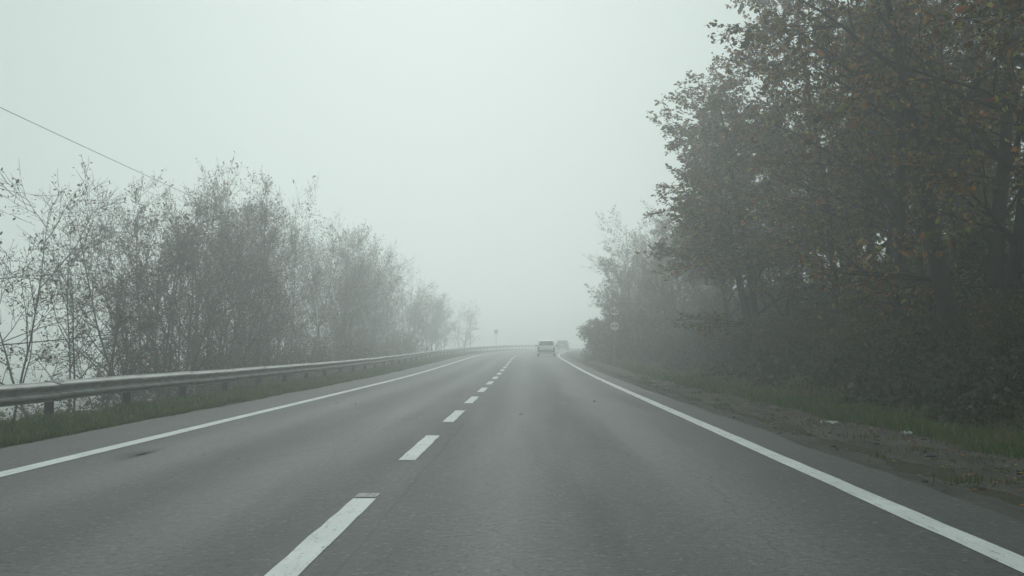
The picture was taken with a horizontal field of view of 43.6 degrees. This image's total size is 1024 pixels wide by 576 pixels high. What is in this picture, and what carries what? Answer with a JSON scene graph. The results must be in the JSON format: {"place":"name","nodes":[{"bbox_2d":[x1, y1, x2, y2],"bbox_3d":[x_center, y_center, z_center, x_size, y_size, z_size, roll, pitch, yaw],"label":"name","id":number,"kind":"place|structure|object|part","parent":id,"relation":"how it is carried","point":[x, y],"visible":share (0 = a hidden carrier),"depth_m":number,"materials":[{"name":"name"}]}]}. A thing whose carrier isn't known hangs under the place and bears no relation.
{"place":"outdoors","nodes":[
{"label":"outdoors","id":0,"kind":"place"},
{"bbox_2d":[470,314,472,346],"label":"roadside pole","id":1,"kind":"object","parent":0,"point":[470,330],"visible":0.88,"depth_m":171.96,"materials":[{"name":"grey metal"}]},
{"bbox_2d":[0,348,1023,575],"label":"road","id":2,"kind":"structure","parent":0,"point":[563,474],"depth_m":10.50,"materials":[{"name":"grey asphalt"}]},
{"bbox_2d":[0,349,529,476],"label":"edge line","id":3,"kind":"object","parent":2,"relation":"on","point":[45,463],"visible":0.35,"depth_m":17.22,"materials":[{"name":"paint"}]},
{"bbox_2d":[264,348,574,575],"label":"line","id":4,"kind":"object","parent":2,"relation":"on","point":[302,556],"visible":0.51,"depth_m":8.54,"materials":[{"name":"paint"}]},
{"bbox_2d":[535,340,556,355],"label":"car","id":5,"kind":"object","parent":2,"relation":"on","point":[545,346],"visible":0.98,"depth_m":119.93,"materials":[{"name":"white paint"}]},
{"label":"rear window","id":6,"kind":"part","parent":5,"relation":"part of","materials":[{"name":"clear glass"}]},
{"bbox_2d":[556,340,569,349],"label":"car","id":7,"kind":"object","parent":2,"relation":"on","point":[562,344],"visible":0.96,"depth_m":194.89,"materials":[{"name":"paint"}]},
{"bbox_2d":[557,349,1023,572],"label":"edge line","id":8,"kind":"object","parent":2,"relation":"on","point":[1001,554],"visible":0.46,"depth_m":9.98,"materials":[{"name":"paint"}]},
{"bbox_2d":[0,332,1023,506],"bbox_3d":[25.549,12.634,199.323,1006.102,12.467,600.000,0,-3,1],"label":"ground","id":9,"kind":"structure","parent":0,"point":[898,465],"depth_m":24.07,"materials":[{"name":"soil"}]},
{"bbox_2d":[0,404,73,421],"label":"shrub","id":10,"kind":"object","parent":9,"relation":"on","point":[38,413],"depth_m":32.57,"materials":[{"name":"green plant"}]},
{"bbox_2d":[0,155,110,421],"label":"slender tree","id":11,"kind":"object","parent":9,"relation":"on","point":[43,248],"visible":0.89,"depth_m":31.36,"materials":[{"name":"grey plant"}]},
{"bbox_2d":[0,184,145,367],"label":"slender tree","id":12,"kind":"object","parent":9,"relation":"on","point":[37,312],"visible":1,"depth_m":24.27,"materials":[{"name":"grey plant"}]},
{"bbox_2d":[0,184,211,419],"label":"slender tree","id":13,"kind":"object","parent":9,"relation":"on","point":[105,364],"visible":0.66,"depth_m":37.53,"materials":[{"name":"grey plant"}]},
{"bbox_2d":[76,170,230,401],"bbox_3d":[-13.082,1.181,47.257,5.632,11.535,6.273,1,-3,-24],"label":"slender tree","id":14,"kind":"object","parent":9,"relation":"on","point":[206,213],"visible":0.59,"depth_m":47.64,"materials":[{"name":"grey plant"}]},
{"bbox_2d":[35,165,287,406],"bbox_3d":[-12.082,1.182,43.347,8.004,10.102,8.106,-1,-3,19],"label":"slender tree","id":15,"kind":"object","parent":9,"relation":"on","point":[195,357],"visible":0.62,"depth_m":43.35,"materials":[{"name":"grey plant"}]},
{"bbox_2d":[90,355,246,407],"bbox_3d":[-13.041,4.954,48.462,6.484,5.106,5.741,-2,-3,37],"label":"shrub","id":16,"kind":"object","parent":9,"relation":"on","point":[231,384],"visible":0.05,"depth_m":47.56,"materials":[{"name":"green plant"}]},
{"bbox_2d":[109,176,286,399],"bbox_3d":[-13.080,1.065,50.257,8.155,11.621,8.679,-2,-3,39],"label":"slender tree","id":17,"kind":"object","parent":9,"relation":"on","point":[176,345],"visible":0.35,"depth_m":50.55,"materials":[{"name":"grey plant"}]},
{"bbox_2d":[96,185,300,394],"bbox_3d":[-12.827,1.263,53.949,8.004,12.272,8.106,-2,-3,33],"label":"slender tree","id":18,"kind":"object","parent":9,"relation":"on","point":[249,283],"visible":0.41,"depth_m":53.60,"materials":[{"name":"grey plant"}]},
{"bbox_2d":[152,151,276,390],"bbox_3d":[-15.599,1.576,64.767,6.158,16.713,5.334,-2,-3,34],"label":"slender tree","id":19,"kind":"object","parent":9,"relation":"on","point":[215,178],"visible":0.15,"depth_m":64.28,"materials":[{"name":"grey plant"}]},
{"bbox_2d":[0,351,482,446],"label":"grass","id":20,"kind":"structure","parent":9,"relation":"on","point":[16,432],"depth_m":24.09,"materials":[{"name":"green plant"}]},
{"bbox_2d":[181,347,304,392],"bbox_3d":[-11.366,5.086,57.475,5.741,5.106,6.484,-2,-3,29],"label":"shrub","id":21,"kind":"object","parent":9,"relation":"on","point":[278,378],"visible":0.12,"depth_m":56.03,"materials":[{"name":"green plant"}]},
{"bbox_2d":[198,193,295,361],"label":"slender tree","id":22,"kind":"object","parent":9,"relation":"on","point":[255,273],"visible":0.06,"depth_m":73.32,"materials":[{"name":"grey plant"}]},
{"bbox_2d":[195,165,309,383],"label":"slender tree","id":23,"kind":"object","parent":9,"relation":"on","point":[251,312],"visible":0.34,"depth_m":57.80,"materials":[{"name":"grey plant"}]},
{"bbox_2d":[0,349,521,447],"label":"dirt edge","id":24,"kind":"object","parent":9,"relation":"on","point":[198,410],"visible":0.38,"depth_m":25.43,"materials":[{"name":"brown soil"}]},
{"bbox_2d":[194,186,341,379],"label":"slender tree","id":25,"kind":"object","parent":9,"relation":"on","point":[279,334],"visible":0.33,"depth_m":60.74,"materials":[{"name":"grey plant"}]},
{"bbox_2d":[0,345,537,415],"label":"guardrail","id":26,"kind":"object","parent":9,"relation":"on","point":[47,393],"visible":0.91,"depth_m":26.41,"materials":[{"name":"metal"}]},
{"bbox_2d":[249,214,324,358],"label":"slender tree","id":27,"kind":"object","parent":9,"relation":"on","point":[300,306],"visible":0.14,"depth_m":84.78,"materials":[{"name":"grey plant"}]},
{"bbox_2d":[243,346,345,381],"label":"shrub","id":28,"kind":"object","parent":9,"relation":"on","point":[329,372],"visible":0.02,"depth_m":66.70,"materials":[{"name":"green plant"}]},
{"bbox_2d":[224,176,368,376],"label":"slender tree","id":29,"kind":"object","parent":9,"relation":"on","point":[339,293],"visible":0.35,"depth_m":69.31,"materials":[{"name":"grey plant"}]},
{"bbox_2d":[265,231,364,360],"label":"slender tree","id":30,"kind":"object","parent":9,"relation":"on","point":[321,297],"visible":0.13,"depth_m":95.39,"materials":[{"name":"grey plant"}]},
{"bbox_2d":[279,336,370,378],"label":"shrub","id":31,"kind":"object","parent":9,"relation":"on","point":[358,353],"visible":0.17,"depth_m":74.34,"materials":[{"name":"green plant"}]},
{"bbox_2d":[279,208,388,369],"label":"slender tree","id":32,"kind":"object","parent":9,"relation":"on","point":[342,328],"visible":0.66,"depth_m":79.31,"materials":[{"name":"grey plant"}]},
{"bbox_2d":[300,231,386,353],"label":"slender tree","id":33,"kind":"object","parent":9,"relation":"on","point":[357,327],"visible":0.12,"depth_m":107.21,"materials":[{"name":"grey plant"}]},
{"bbox_2d":[304,341,387,372],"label":"shrub","id":34,"kind":"object","parent":9,"relation":"on","point":[372,351],"visible":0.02,"depth_m":85.69,"materials":[{"name":"green plant"}]},
{"bbox_2d":[310,219,396,368],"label":"slender tree","id":35,"kind":"object","parent":9,"relation":"on","point":[338,284],"visible":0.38,"depth_m":89.82,"materials":[{"name":"grey plant"}]},
{"bbox_2d":[331,256,385,341],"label":"slender tree","id":36,"kind":"object","parent":9,"relation":"on","point":[358,303],"visible":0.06,"depth_m":117.63,"materials":[{"name":"grey plant"}]},
{"bbox_2d":[344,262,382,335],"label":"slender tree","id":37,"kind":"object","parent":9,"relation":"on","point":[361,300],"visible":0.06,"depth_m":127.83,"materials":[{"name":"grey plant"}]},
{"bbox_2d":[326,225,404,354],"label":"slender tree","id":38,"kind":"object","parent":9,"relation":"on","point":[372,324],"visible":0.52,"depth_m":101.11,"materials":[{"name":"grey plant"}]},
{"bbox_2d":[328,336,407,367],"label":"shrub","id":39,"kind":"object","parent":9,"relation":"on","point":[382,348],"visible":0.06,"depth_m":96.74,"materials":[{"name":"green plant"}]},
{"bbox_2d":[356,245,408,351],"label":"slender tree","id":40,"kind":"object","parent":9,"relation":"on","point":[388,315],"visible":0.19,"depth_m":112.96,"materials":[{"name":"grey plant"}]},
{"bbox_2d":[373,282,417,346],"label":"slender tree","id":41,"kind":"object","parent":9,"relation":"on","point":[408,300],"visible":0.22,"depth_m":140.33,"materials":[{"name":"grey plant"}]},
{"bbox_2d":[361,327,431,366],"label":"shrub","id":42,"kind":"object","parent":9,"relation":"on","point":[405,344],"visible":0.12,"depth_m":108.48,"materials":[{"name":"green plant"}]},
{"bbox_2d":[363,254,445,352],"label":"slender tree","id":43,"kind":"object","parent":9,"relation":"on","point":[416,317],"visible":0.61,"depth_m":122.92,"materials":[{"name":"grey plant"}]},
{"bbox_2d":[379,295,438,360],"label":"slender tree","id":44,"kind":"object","parent":9,"relation":"on","point":[412,312],"visible":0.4,"depth_m":133.28,"materials":[{"name":"grey plant"}]},
{"bbox_2d":[394,290,444,352],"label":"slender tree","id":45,"kind":"object","parent":9,"relation":"on","point":[420,302],"visible":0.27,"depth_m":157.78,"materials":[{"name":"grey plant"}]},
{"bbox_2d":[405,292,448,351],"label":"slender tree","id":46,"kind":"object","parent":9,"relation":"on","point":[436,313],"visible":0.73,"depth_m":150.58,"materials":[{"name":"grey plant"}]},
{"bbox_2d":[420,296,450,350],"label":"slender tree","id":47,"kind":"object","parent":9,"relation":"on","point":[436,346],"visible":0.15,"depth_m":176.02,"materials":[{"name":"grey plant"}]},
{"bbox_2d":[422,292,458,353],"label":"slender tree","id":48,"kind":"object","parent":9,"relation":"on","point":[444,321],"visible":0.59,"depth_m":167.25,"materials":[{"name":"grey plant"}]},
{"bbox_2d":[439,301,481,351],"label":"slender tree","id":49,"kind":"object","parent":9,"relation":"on","point":[466,335],"visible":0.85,"depth_m":185.85,"materials":[{"name":"grey plant"}]},
{"bbox_2d":[0,362,1023,506],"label":"fallen leaves","id":50,"kind":"object","parent":9,"relation":"on","point":[1019,473],"visible":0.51,"depth_m":16.71,"materials":[{"name":"brown plant"}]},
{"bbox_2d":[578,318,608,359],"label":"shrub","id":51,"kind":"object","parent":9,"relation":"on","point":[591,321],"visible":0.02,"depth_m":97.24,"materials":[{"name":"green plant"}]},
{"bbox_2d":[582,315,607,356],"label":"shrub","id":52,"kind":"object","parent":9,"relation":"on","point":[594,325],"depth_m":104.39,"materials":[{"name":"green plant"}]},
{"bbox_2d":[576,314,632,361],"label":"shrub","id":53,"kind":"object","parent":9,"relation":"on","point":[592,339],"visible":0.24,"depth_m":91.11,"materials":[{"name":"green plant"}]},
{"bbox_2d":[609,304,619,364],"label":"road sign","id":54,"kind":"object","parent":9,"relation":"on","point":[614,312],"visible":0.99,"depth_m":73.92,"materials":[{"name":"metal"}]},
{"bbox_2d":[584,227,653,322],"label":"broadleaf tree","id":55,"kind":"object","parent":9,"relation":"on","point":[625,291],"visible":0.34,"depth_m":98.36,"materials":[{"name":"grey plant"}]},
{"bbox_2d":[599,254,644,319],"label":"broadleaf tree","id":56,"kind":"object","parent":9,"relation":"on","point":[619,288],"visible":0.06,"depth_m":117.95,"materials":[{"name":"grey plant"}]},
{"bbox_2d":[602,267,645,308],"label":"broadleaf tree","id":57,"kind":"object","parent":9,"relation":"on","point":[620,289],"visible":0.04,"depth_m":132.67,"materials":[{"name":"grey plant"}]},
{"bbox_2d":[597,325,654,364],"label":"shrub","id":58,"kind":"object","parent":9,"relation":"on","point":[620,349],"visible":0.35,"depth_m":79.30,"materials":[{"name":"green plant"}]},
{"bbox_2d":[589,231,668,317],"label":"broadleaf tree","id":59,"kind":"object","parent":9,"relation":"on","point":[640,271],"visible":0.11,"depth_m":106.34,"materials":[{"name":"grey plant"}]},
{"bbox_2d":[596,311,672,358],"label":"shrub","id":60,"kind":"object","parent":9,"relation":"on","point":[630,324],"visible":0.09,"depth_m":84.67,"materials":[{"name":"green plant"}]},
{"bbox_2d":[585,200,690,322],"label":"broadleaf tree","id":61,"kind":"object","parent":9,"relation":"on","point":[627,273],"visible":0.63,"depth_m":88.03,"materials":[{"name":"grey plant"}]},
{"bbox_2d":[601,294,678,348],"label":"shrub","id":62,"kind":"object","parent":9,"relation":"on","point":[636,307],"visible":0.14,"depth_m":86.45,"materials":[{"name":"green plant"}]},
{"bbox_2d":[612,306,681,359],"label":"shrub","id":63,"kind":"object","parent":9,"relation":"on","point":[645,335],"visible":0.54,"depth_m":75.24,"materials":[{"name":"green plant"}]},
{"bbox_2d":[627,211,716,339],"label":"broadleaf tree","id":64,"kind":"object","parent":9,"relation":"on","point":[669,296],"visible":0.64,"depth_m":73.65,"materials":[{"name":"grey plant"}]},
{"bbox_2d":[643,203,732,316],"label":"broadleaf tree","id":65,"kind":"object","parent":9,"relation":"on","point":[658,294],"visible":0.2,"depth_m":82.22,"materials":[{"name":"green plant"}]},
{"bbox_2d":[639,233,739,307],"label":"broadleaf tree","id":66,"kind":"object","parent":9,"relation":"on","point":[672,277],"visible":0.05,"depth_m":95.56,"materials":[{"name":"green plant"}]},
{"bbox_2d":[676,300,731,342],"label":"shrub","id":67,"kind":"object","parent":9,"relation":"on","point":[691,310],"visible":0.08,"depth_m":74.92,"materials":[{"name":"green plant"}]},
{"bbox_2d":[694,301,739,329],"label":"shrub","id":68,"kind":"object","parent":9,"relation":"on","point":[698,309],"visible":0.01,"depth_m":73.26,"materials":[{"name":"green plant"}]},
{"bbox_2d":[698,287,739,317],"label":"shrub","id":69,"kind":"object","parent":9,"relation":"on","point":[715,302],"visible":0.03,"depth_m":68.38,"materials":[{"name":"green plant"}]},
{"bbox_2d":[694,284,771,329],"bbox_3d":[11.558,1.696,64.464,4.493,3.996,5.074,2,-4,-43],"label":"shrub","id":70,"kind":"object","parent":9,"relation":"on","point":[713,307],"visible":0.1,"depth_m":64.33,"materials":[{"name":"green plant"}]},
{"bbox_2d":[660,110,808,332],"bbox_3d":[9.865,-2.638,58.171,7.184,10.898,6.717,2,-3,-32],"label":"broadleaf tree","id":71,"kind":"object","parent":9,"relation":"on","point":[720,282],"visible":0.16,"depth_m":57.48,"materials":[{"name":"green plant"}]},
{"bbox_2d":[705,142,819,285],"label":"broadleaf tree","id":72,"kind":"object","parent":9,"relation":"on","point":[766,212],"visible":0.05,"depth_m":66.96,"materials":[{"name":"green plant"}]},
{"bbox_2d":[635,48,890,347],"bbox_3d":[8.669,-2.886,46.126,9.795,10.794,10.476,-3,-4,43],"label":"broadleaf tree","id":73,"kind":"object","parent":9,"relation":"on","point":[694,179],"visible":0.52,"depth_m":45.24,"materials":[{"name":"green plant"}]},
{"bbox_2d":[731,290,801,321],"bbox_3d":[12.450,1.483,60.627,3.939,3.503,4.448,0,-3,5],"label":"shrub","id":74,"kind":"object","parent":9,"relation":"on","point":[758,304],"visible":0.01,"depth_m":61.11,"materials":[{"name":"green plant"}]},
{"bbox_2d":[606,273,1023,436],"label":"undergrowth","id":75,"kind":"object","parent":9,"relation":"on","point":[789,361],"visible":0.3,"depth_m":25.05,"materials":[{"name":"green plant"}]},
{"bbox_2d":[731,87,963,287],"bbox_3d":[14.624,-3.661,53.885,11.218,12.524,9.184,-2,-3,30],"label":"broadleaf tree","id":76,"kind":"object","parent":9,"relation":"on","point":[783,190],"visible":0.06,"depth_m":55.97,"materials":[{"name":"green plant"}]},
{"bbox_2d":[711,0,1016,315],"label":"broadleaf tree","id":77,"kind":"object","parent":9,"relation":"on","point":[787,209],"visible":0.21,"depth_m":41.01,"materials":[{"name":"green plant"}]},
{"bbox_2d":[707,0,1023,350],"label":"broadleaf tree","id":78,"kind":"object","parent":9,"relation":"on","point":[917,158],"visible":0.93,"depth_m":27.16,"materials":[{"name":"green plant"}]},
{"bbox_2d":[716,0,1023,354],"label":"broadleaf tree","id":79,"kind":"object","parent":9,"relation":"on","point":[899,214],"visible":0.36,"depth_m":34.33,"materials":[{"name":"green plant"}]},
{"bbox_2d":[814,0,1023,306],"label":"broadleaf tree","id":80,"kind":"object","parent":9,"relation":"on","point":[880,219],"visible":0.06,"depth_m":39.86,"materials":[{"name":"green plant"}]},
{"bbox_2d":[870,255,967,319],"bbox_3d":[12.331,0.559,36.093,4.424,3.484,3.917,-3,-4,43],"label":"shrub","id":81,"kind":"object","parent":9,"relation":"on","point":[906,285],"depth_m":36.60,"materials":[{"name":"green plant"}]},
{"bbox_2d":[852,3,1023,269],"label":"broadleaf tree","id":82,"kind":"object","parent":9,"relation":"on","point":[922,34],"visible":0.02,"depth_m":43.53,"materials":[{"name":"green plant"}]},
{"bbox_2d":[879,244,1023,328],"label":"shrub","id":83,"kind":"object","parent":9,"relation":"on","point":[910,271],"visible":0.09,"depth_m":33.57,"materials":[{"name":"green plant"}]},
{"bbox_2d":[905,214,1023,334],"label":"shrub","id":84,"kind":"object","parent":9,"relation":"on","point":[953,278],"visible":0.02,"depth_m":31.12,"materials":[{"name":"green plant"}]},
{"bbox_2d":[923,0,1023,168],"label":"broadleaf tree","id":85,"kind":"object","parent":9,"relation":"on","point":[972,11],"visible":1,"depth_m":18.40,"materials":[{"name":"green plant"}]},
{"bbox_2d":[925,195,1023,336],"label":"shrub","id":86,"kind":"object","parent":9,"relation":"on","point":[980,238],"visible":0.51,"depth_m":28.36,"materials":[{"name":"green plant"}]},
{"bbox_2d":[0,0,1023,370],"label":"sky","id":87,"kind":"structure","parent":0,"point":[487,140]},
{"bbox_2d":[565,349,1023,521],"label":"shoulder","id":88,"kind":"object","parent":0,"point":[965,493],"visible":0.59,"depth_m":15.72},
{"bbox_2d":[619,374,1023,487],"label":"weeds","id":89,"kind":"object","parent":88,"relation":"on","point":[971,481],"visible":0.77,"depth_m":14.96,"materials":[{"name":"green plant"}]},
{"bbox_2d":[820,420,836,423],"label":"litter","id":90,"kind":"object","parent":88,"relation":"on","point":[831,422],"visible":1,"depth_m":20.03,"materials":[{"name":"paper"}]},
{"bbox_2d":[640,382,1022,511],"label":"gravel","id":91,"kind":"structure","parent":88,"relation":"on","point":[925,451],"depth_m":16.57,"materials":[{"name":"grey gravel"}]},
{"bbox_2d":[901,430,912,434],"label":"litter","id":92,"kind":"object","parent":88,"relation":"on","point":[907,433],"visible":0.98,"depth_m":17.04,"materials":[{"name":"paper"}]},
{"bbox_2d":[581,353,1023,459],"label":"grass","id":93,"kind":"structure","parent":0,"point":[831,410],"depth_m":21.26,"materials":[{"name":"green plant"}]},
{"bbox_3d":[-15.781,-0.052,9.211,0.410,14.133,0.200,0,-3,1],"label":"utility pole","id":94,"kind":"object","parent":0,"visible":0},
{"bbox_2d":[0,107,336,258],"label":"overhead cable","id":95,"kind":"object","parent":94,"relation":"attached to","point":[103,155],"visible":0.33,"depth_m":46.11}
]}

